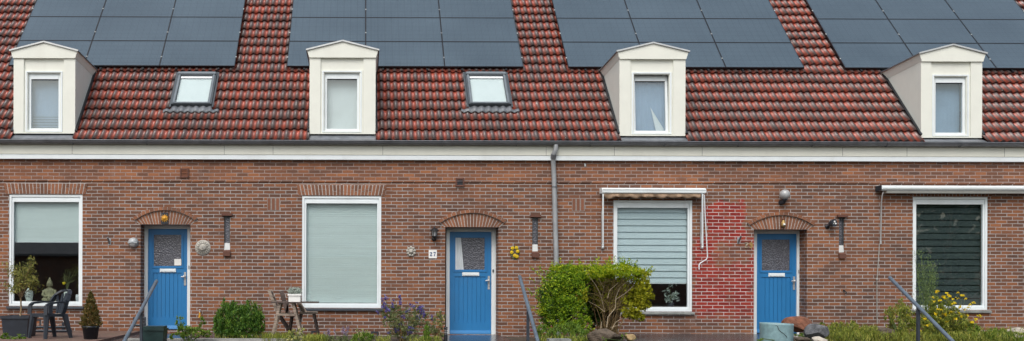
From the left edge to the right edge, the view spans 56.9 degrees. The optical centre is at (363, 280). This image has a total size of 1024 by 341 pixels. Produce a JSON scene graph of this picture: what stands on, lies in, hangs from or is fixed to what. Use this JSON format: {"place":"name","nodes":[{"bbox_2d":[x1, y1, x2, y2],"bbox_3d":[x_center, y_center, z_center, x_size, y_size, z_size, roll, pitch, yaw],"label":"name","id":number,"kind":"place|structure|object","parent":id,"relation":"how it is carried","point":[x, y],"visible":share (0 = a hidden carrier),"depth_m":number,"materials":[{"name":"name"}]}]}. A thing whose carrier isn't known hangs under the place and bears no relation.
{"place":"outdoors","nodes":[
{"label":"outdoors","id":0,"kind":"place"},
{"bbox_2d":[36,322,71,331],"bbox_3d":[-6.271,0.936,18.450,0.960,0.200,0.160,0,0,0],"label":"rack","id":1,"kind":"object","parent":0,"point":[62,328],"visible":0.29,"depth_m":18.47,"materials":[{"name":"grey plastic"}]},
{"bbox_2d":[0,331,139,340],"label":"brick terrace","id":2,"kind":"structure","parent":0,"point":[102,335],"depth_m":17.09,"materials":[{"name":"brown brick"}]},
{"bbox_2d":[0,255,46,336],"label":"potted tree","id":3,"kind":"object","parent":2,"relation":"on","point":[13,325],"visible":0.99,"depth_m":16.99,"materials":[{"name":"green plant"}]},
{"bbox_2d":[27,289,72,338],"bbox_3d":[-5.597,0.603,16.697,0.588,0.888,0.688,0,0,38],"label":"plastic chair","id":4,"kind":"object","parent":2,"relation":"on","point":[47,314],"visible":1,"depth_m":16.64,"materials":[{"name":"grey plastic"}]},
{"bbox_2d":[78,291,102,338],"bbox_3d":[-4.822,0.608,16.404,0.418,0.864,0.449,0,0,0],"label":"potted conifer","id":5,"kind":"object","parent":2,"relation":"on","point":[90,328],"visible":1,"depth_m":16.32,"materials":[{"name":"green plant"}]},
{"bbox_2d":[110,333,512,340],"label":"entrance slabs","id":6,"kind":"structure","parent":0,"point":[473,337],"depth_m":17.89,"materials":[{"name":"grey concrete"}]},
{"bbox_2d":[241,336,979,340],"bbox_3d":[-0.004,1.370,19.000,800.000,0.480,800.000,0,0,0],"label":"ground","id":7,"kind":"structure","parent":0,"point":[510,338],"depth_m":18.39,"materials":[{"name":"soil"}]},
{"bbox_2d":[0,333,26,338],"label":"leafy weed","id":8,"kind":"object","parent":7,"relation":"on","point":[7,337],"visible":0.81,"depth_m":16.36,"materials":[{"name":"green plant"}]},
{"bbox_2d":[122,279,157,340],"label":"handrail","id":9,"kind":"object","parent":7,"relation":"on","point":[136,318],"visible":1,"depth_m":15.53,"materials":[{"name":"metal"}]},
{"bbox_2d":[0,0,286,335],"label":"row house","id":10,"kind":"structure","parent":7,"relation":"on","point":[122,122],"depth_m":19.03,"materials":[{"name":"red brick"}]},
{"bbox_2d":[25,288,32,300],"bbox_3d":[-6.925,0.304,19.195,0.170,0.280,0.178,0,0,0],"label":"vase","id":11,"kind":"object","parent":10,"relation":"on","point":[28,295],"visible":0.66,"depth_m":19.14,"materials":[{"name":"ceramic"}]},
{"bbox_2d":[6,195,83,308],"bbox_3d":[-6.515,-0.586,19.183,1.580,2.340,0.475,0,0,0],"label":"window","id":12,"kind":"structure","parent":10,"relation":"in","point":[32,218],"depth_m":19.13,"materials":[{"name":"white paint"}]},
{"bbox_2d":[41,277,56,300],"bbox_3d":[-6.514,0.190,19.215,0.323,0.510,0.215,0,0,0],"label":"seated statue","id":13,"kind":"object","parent":10,"relation":"on","point":[49,292],"visible":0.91,"depth_m":19.18,"materials":[{"name":"stone"}]},
{"bbox_2d":[62,269,78,297],"bbox_3d":[-6.075,0.083,19.241,0.434,0.726,0.211,0,0,0],"label":"potted plant","id":14,"kind":"object","parent":10,"relation":"on","point":[66,282],"visible":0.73,"depth_m":19.24,"materials":[{"name":"plant"}]},
{"bbox_2d":[128,238,138,247],"bbox_3d":[-4.710,-0.770,18.936,0.210,0.210,0.128,0,0,0],"label":"wall lamp","id":15,"kind":"object","parent":10,"relation":"attached to","point":[133,242],"visible":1,"depth_m":18.91,"materials":[{"name":"grey plastic"}]},
{"bbox_2d":[161,213,167,223],"bbox_3d":[-4.067,-1.269,18.957,0.176,0.230,0.060,0,0,0],"label":"sun tile","id":16,"kind":"object","parent":10,"relation":"attached to","point":[164,218],"visible":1,"depth_m":18.97,"materials":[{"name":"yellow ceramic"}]},
{"bbox_2d":[148,229,186,329],"bbox_3d":[-4.086,-0.020,19.342,0.815,2.101,0.136,0,0,0],"label":"door","id":17,"kind":"structure","parent":10,"relation":"in","point":[167,248],"depth_m":19.37,"materials":[{"name":"blue paint"}]},
{"bbox_2d":[195,240,210,254],"bbox_3d":[-3.290,-0.670,18.974,0.320,0.318,0.097,0,0,0],"label":"sun plaque","id":18,"kind":"object","parent":10,"relation":"attached to","point":[202,247],"visible":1,"depth_m":18.98,"materials":[{"name":"stone"}]},
{"bbox_2d":[222,213,231,255],"bbox_3d":[-2.793,-0.933,19.018,0.215,0.875,0.145,0,0,0],"label":"slit window","id":19,"kind":"structure","parent":10,"relation":"in","point":[226,252],"depth_m":19.03,"materials":[{"name":"grey glass"}]},
{"bbox_2d":[143,326,168,340],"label":"planter box","id":20,"kind":"object","parent":7,"relation":"on","point":[154,333],"visible":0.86,"depth_m":15.84,"materials":[{"name":"green plastic"}]},
{"bbox_2d":[169,316,210,340],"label":"leafy weed","id":21,"kind":"object","parent":7,"relation":"on","point":[188,331],"visible":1,"depth_m":16.47,"materials":[{"name":"green plant"}]},
{"bbox_2d":[128,338,300,340],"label":"garden edging","id":22,"kind":"object","parent":7,"relation":"on","point":[224,339],"visible":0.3,"depth_m":16.73,"materials":[{"name":"concrete"}]},
{"bbox_2d":[211,298,265,337],"bbox_3d":[-2.335,0.732,17.353,1.037,0.852,0.882,0,0,0],"label":"conifer bush","id":23,"kind":"object","parent":7,"relation":"on","point":[241,316],"visible":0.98,"depth_m":17.20,"materials":[{"name":"green plant"}]},
{"bbox_2d":[267,289,294,337],"bbox_3d":[-1.594,0.654,18.148,0.534,0.964,0.435,0,0,0],"label":"folding chair","id":24,"kind":"object","parent":7,"relation":"on","point":[286,309],"visible":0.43,"depth_m":18.09,"materials":[{"name":"brown wood"}]},
{"bbox_2d":[270,301,318,336],"bbox_3d":[-1.301,0.769,17.545,0.901,0.726,0.510,0,0,0],"label":"garden table","id":25,"kind":"object","parent":7,"relation":"on","point":[279,314],"visible":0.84,"depth_m":17.34,"materials":[{"name":"brown wood"}]},
{"bbox_2d":[288,287,301,301],"bbox_3d":[-1.294,0.262,17.550,0.304,0.290,0.277,0,0,0],"label":"planter","id":26,"kind":"object","parent":25,"relation":"on","point":[296,295],"visible":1,"depth_m":17.44,"materials":[{"name":"plastic"}]},
{"bbox_2d":[286,327,304,340],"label":"variegated shrub","id":27,"kind":"object","parent":7,"relation":"on","point":[295,338],"visible":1,"depth_m":16.59,"materials":[{"name":"green plant"}]},
{"bbox_2d":[296,303,319,335],"bbox_3d":[-1.069,0.782,18.047,0.467,0.699,0.435,0,0,0],"label":"folding chair","id":28,"kind":"object","parent":7,"relation":"on","point":[303,310],"visible":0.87,"depth_m":17.84,"materials":[{"name":"brown wood"}]},
{"bbox_2d":[323,326,350,340],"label":"lavender","id":29,"kind":"object","parent":7,"relation":"on","point":[339,338],"visible":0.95,"depth_m":16.88,"materials":[{"name":"purple plant"}]},
{"bbox_2d":[350,328,374,340],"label":"shrub","id":30,"kind":"object","parent":7,"relation":"on","point":[359,335],"visible":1,"depth_m":16.67,"materials":[{"name":"green plant"}]},
{"bbox_2d":[376,294,432,340],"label":"flowering shrub","id":31,"kind":"object","parent":7,"relation":"on","point":[405,331],"visible":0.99,"depth_m":17.21,"materials":[{"name":"green plant"}]},
{"bbox_2d":[253,0,557,336],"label":"row house","id":32,"kind":"structure","parent":7,"relation":"on","point":[392,122],"depth_m":19.02,"materials":[{"name":"red brick"}]},
{"bbox_2d":[300,196,382,310],"bbox_3d":[-0.445,-0.551,19.183,1.700,2.350,0.475,0,0,0],"label":"window","id":33,"kind":"structure","parent":32,"relation":"in","point":[341,235],"depth_m":19.13,"materials":[{"name":"white paint"}]},
{"bbox_2d":[406,246,415,255],"bbox_3d":[0.980,-0.592,18.963,0.202,0.214,0.079,0,0,0],"label":"rosette plaque","id":34,"kind":"object","parent":32,"relation":"attached to","point":[410,250],"visible":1,"depth_m":18.97,"materials":[{"name":"stone"}]},
{"bbox_2d":[429,250,436,257],"bbox_3d":[1.425,-0.535,18.990,0.166,0.170,0.020,0,0,0],"label":"house number sign","id":35,"kind":"object","parent":32,"relation":"attached to","point":[432,253],"visible":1,"depth_m":18.98,"materials":[{"name":"white ceramic"}]},
{"bbox_2d":[430,226,438,240],"bbox_3d":[1.450,-0.948,18.883,0.210,0.294,0.235,0,0,0],"label":"lantern","id":36,"kind":"object","parent":32,"relation":"attached to","point":[434,231],"visible":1,"depth_m":18.83,"materials":[{"name":"black metal"}]},
{"bbox_2d":[449,232,490,333],"bbox_3d":[2.238,0.061,19.342,0.865,2.142,0.136,0,0,0],"label":"door","id":37,"kind":"structure","parent":32,"relation":"in","point":[470,252],"depth_m":19.37,"materials":[{"name":"blue paint"}]},
{"bbox_2d":[510,245,519,258],"bbox_3d":[3.100,-0.570,18.977,0.204,0.288,0.070,0,0,0],"label":"flower plaque","id":38,"kind":"object","parent":32,"relation":"attached to","point":[514,252],"visible":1,"depth_m":18.97,"materials":[{"name":"yellow ceramic"}]},
{"bbox_2d":[530,215,540,257],"bbox_3d":[3.527,-0.902,19.018,0.215,0.875,0.145,0,0,0],"label":"slit window","id":39,"kind":"structure","parent":32,"relation":"in","point":[534,220],"depth_m":19.03,"materials":[{"name":"grey glass"}]},
{"bbox_2d":[551,144,559,335],"bbox_3d":[3.910,-0.752,18.888,0.180,3.997,0.255,0,0,33],"label":"drainpipe","id":40,"kind":"object","parent":32,"relation":"attached to","point":[554,205],"visible":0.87,"depth_m":18.88,"materials":[{"name":"metal"}]},
{"bbox_2d":[421,324,430,340],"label":"dwarf conifer","id":41,"kind":"object","parent":7,"relation":"on","point":[426,331],"visible":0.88,"depth_m":16.57,"materials":[{"name":"green plant"}]},
{"bbox_2d":[429,308,445,340],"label":"variegated shrub","id":42,"kind":"object","parent":7,"relation":"on","point":[436,329],"visible":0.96,"depth_m":17.15,"materials":[{"name":"green plant"}]},
{"bbox_2d":[444,327,447,340],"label":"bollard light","id":43,"kind":"object","parent":7,"relation":"on","point":[445,334],"visible":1,"depth_m":16.68,"materials":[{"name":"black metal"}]},
{"bbox_2d":[518,275,539,340],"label":"handrail","id":44,"kind":"object","parent":7,"relation":"on","point":[529,317],"visible":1,"depth_m":15.65,"materials":[{"name":"metal"}]},
{"bbox_2d":[547,338,570,340],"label":"stone slab","id":45,"kind":"structure","parent":7,"relation":"on","point":[558,339],"depth_m":15.60,"materials":[{"name":"grey stone"}]},
{"bbox_2d":[536,321,589,340],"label":"leafy weed","id":46,"kind":"object","parent":7,"relation":"on","point":[577,328],"visible":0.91,"depth_m":16.59,"materials":[{"name":"green plant"}]},
{"bbox_2d":[527,256,654,335],"bbox_3d":[4.294,0.336,17.487,2.448,1.622,1.320,0,0,0],"label":"hedge shrub","id":47,"kind":"object","parent":7,"relation":"on","point":[603,299],"visible":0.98,"depth_m":17.31,"materials":[{"name":"green plant"}]},
{"bbox_2d":[587,328,621,340],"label":"rock","id":48,"kind":"object","parent":7,"relation":"on","point":[598,335],"visible":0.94,"depth_m":16.34,"materials":[{"name":"grey stone"}]},
{"bbox_2d":[602,333,635,340],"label":"leafy weed","id":49,"kind":"object","parent":7,"relation":"on","point":[622,336],"visible":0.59,"depth_m":16.37,"materials":[{"name":"green plant"}]},
{"bbox_2d":[217,323,1023,340],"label":"grass","id":50,"kind":"structure","parent":7,"relation":"on","point":[317,337],"depth_m":16.69,"materials":[{"name":"green plant"}]},
{"bbox_2d":[625,334,635,340],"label":"rock","id":51,"kind":"object","parent":7,"relation":"on","point":[629,337],"visible":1,"depth_m":16.55,"materials":[{"name":"beige stone"}]},
{"bbox_2d":[498,0,855,336],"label":"row house","id":52,"kind":"structure","parent":7,"relation":"on","point":[649,93],"depth_m":19.02,"materials":[{"name":"red brick"}]},
{"bbox_2d":[599,188,707,268],"bbox_3d":[5.942,-1.053,18.888,2.202,1.663,0.224,0,0,0],"label":"awning","id":53,"kind":"object","parent":52,"relation":"attached to","point":[610,193],"visible":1,"depth_m":18.81,"materials":[{"name":"white paint"}]},
{"bbox_2d":[613,200,694,314],"bbox_3d":[5.940,-0.469,19.183,1.690,2.335,0.475,0,0,0],"label":"window","id":54,"kind":"structure","parent":52,"relation":"in","point":[635,238],"depth_m":19.12,"materials":[{"name":"white paint"}]},
{"bbox_2d":[662,284,678,306],"bbox_3d":[6.352,0.277,19.178,0.420,0.570,0.214,0,0,-20],"label":"potted flower","id":55,"kind":"object","parent":52,"relation":"on","point":[673,296],"visible":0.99,"depth_m":19.16,"materials":[{"name":"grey plant"}]},
{"bbox_2d":[745,242,752,247],"bbox_3d":[7.904,-0.717,18.992,0.171,0.123,0.015,0,0,0],"label":"house number","id":56,"kind":"object","parent":52,"relation":"attached to","point":[750,244],"visible":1,"depth_m":18.99,"materials":[{"name":"gold metal"}]},
{"bbox_2d":[757,234,796,332],"bbox_3d":[8.629,0.071,19.342,0.828,2.079,0.136,0,0,0],"label":"door","id":57,"kind":"structure","parent":52,"relation":"in","point":[776,253],"depth_m":19.37,"materials":[{"name":"blue paint"}]},
{"bbox_2d":[781,217,785,226],"bbox_3d":[8.595,-1.184,18.953,0.100,0.200,0.105,0,0,0],"label":"keystone ornament","id":58,"kind":"object","parent":52,"relation":"attached to","point":[783,223],"visible":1,"depth_m":18.93,"materials":[{"name":"gold metal"}]},
{"bbox_2d":[778,189,789,204],"bbox_3d":[8.580,-1.692,18.878,0.210,0.315,0.245,0,0,0],"label":"globe lamp","id":59,"kind":"object","parent":52,"relation":"attached to","point":[784,194],"visible":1,"depth_m":18.81,"materials":[{"name":"white glass"}]},
{"bbox_2d":[825,219,836,228],"bbox_3d":[9.561,-1.151,18.920,0.155,0.189,0.202,0,0,-15],"label":"spotlight","id":60,"kind":"object","parent":52,"relation":"attached to","point":[832,223],"visible":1,"depth_m":18.85,"materials":[{"name":"grey plastic"}]},
{"bbox_2d":[837,215,847,258],"bbox_3d":[9.812,-0.892,19.018,0.205,0.895,0.145,0,0,0],"label":"slit window","id":61,"kind":"structure","parent":52,"relation":"in","point":[841,249],"depth_m":19.03,"materials":[{"name":"grey glass"}]},
{"bbox_2d":[759,322,793,340],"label":"stone pot","id":62,"kind":"object","parent":7,"relation":"on","point":[777,331],"visible":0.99,"depth_m":16.17,"materials":[{"name":"blue ceramic"}]},
{"bbox_2d":[757,322,825,340],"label":"leafy weed","id":63,"kind":"object","parent":7,"relation":"on","point":[801,335],"visible":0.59,"depth_m":16.36,"materials":[{"name":"green plant"}]},
{"bbox_2d":[795,337,810,340],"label":"rock","id":64,"kind":"object","parent":7,"relation":"on","point":[802,339],"visible":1,"depth_m":16.12,"materials":[{"name":"stone"}]},
{"bbox_2d":[803,324,828,340],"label":"rock","id":65,"kind":"object","parent":7,"relation":"on","point":[810,331],"visible":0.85,"depth_m":16.27,"materials":[{"name":"grey stone"}]},
{"bbox_2d":[811,336,827,340],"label":"rock","id":66,"kind":"object","parent":7,"relation":"on","point":[817,338],"visible":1,"depth_m":15.95,"materials":[{"name":"white stone"}]},
{"bbox_2d":[828,320,879,340],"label":"weed clump","id":67,"kind":"object","parent":7,"relation":"on","point":[852,323],"visible":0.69,"depth_m":17.04,"materials":[{"name":"green plant"}]},
{"bbox_2d":[706,0,1023,338],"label":"row house","id":68,"kind":"structure","parent":7,"relation":"on","point":[925,92],"depth_m":19.07,"materials":[{"name":"red brick"}]},
{"bbox_2d":[875,185,1023,323],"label":"awning","id":69,"kind":"object","parent":68,"relation":"attached to","point":[952,189],"visible":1,"depth_m":18.80,"materials":[{"name":"white paint"}]},
{"bbox_2d":[911,197,991,312],"bbox_3d":[12.040,-0.521,19.183,1.640,2.370,0.475,0,0,0],"label":"window","id":70,"kind":"structure","parent":68,"relation":"in","point":[947,229],"depth_m":19.12,"materials":[{"name":"white paint"}]},
{"bbox_2d":[875,327,894,340],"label":"rock","id":71,"kind":"object","parent":7,"relation":"on","point":[888,330],"visible":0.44,"depth_m":17.18,"materials":[{"name":"grey stone"}]},
{"bbox_2d":[884,296,915,340],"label":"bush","id":72,"kind":"object","parent":7,"relation":"on","point":[902,326],"visible":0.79,"depth_m":17.36,"materials":[{"name":"green plant"}]},
{"bbox_2d":[888,276,954,340],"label":"handrail","id":73,"kind":"object","parent":7,"relation":"on","point":[919,308],"visible":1,"depth_m":15.64,"materials":[{"name":"metal"}]},
{"bbox_2d":[911,250,939,336],"bbox_3d":[10.769,0.292,17.697,0.494,1.784,0.570,0,0,43],"label":"asparagus plant","id":74,"kind":"object","parent":7,"relation":"on","point":[925,297],"visible":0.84,"depth_m":17.68,"materials":[{"name":"green plant"}]},
{"bbox_2d":[906,290,981,340],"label":"yellow flower plant","id":75,"kind":"object","parent":7,"relation":"on","point":[942,315],"visible":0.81,"depth_m":17.10,"materials":[{"name":"green plant"}]},
{"bbox_2d":[968,323,1023,340],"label":"weed clump","id":76,"kind":"object","parent":7,"relation":"on","point":[978,327],"visible":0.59,"depth_m":16.99,"materials":[{"name":"green plant"}]},
{"bbox_2d":[997,327,1023,338],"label":"rock","id":77,"kind":"object","parent":7,"relation":"on","point":[1017,329],"visible":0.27,"depth_m":17.17,"materials":[{"name":"white stone"}]},
{"bbox_3d":[7.912,1.141,16.925,0.520,0.125,0.450,0,0,0],"label":"soil heap","id":78,"kind":"object","parent":7,"relation":"on","visible":0},
{"bbox_2d":[781,316,811,331],"bbox_3d":[7.894,0.800,16.925,0.506,0.304,0.474,0,0,0],"label":"rock","id":79,"kind":"object","parent":78,"relation":"on","point":[800,323],"visible":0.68,"depth_m":16.73,"materials":[{"name":"brown stone"}]},
{"bbox_2d":[618,333,759,340],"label":"tarmac forecourt","id":80,"kind":"structure","parent":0,"point":[697,337],"depth_m":17.97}
]}

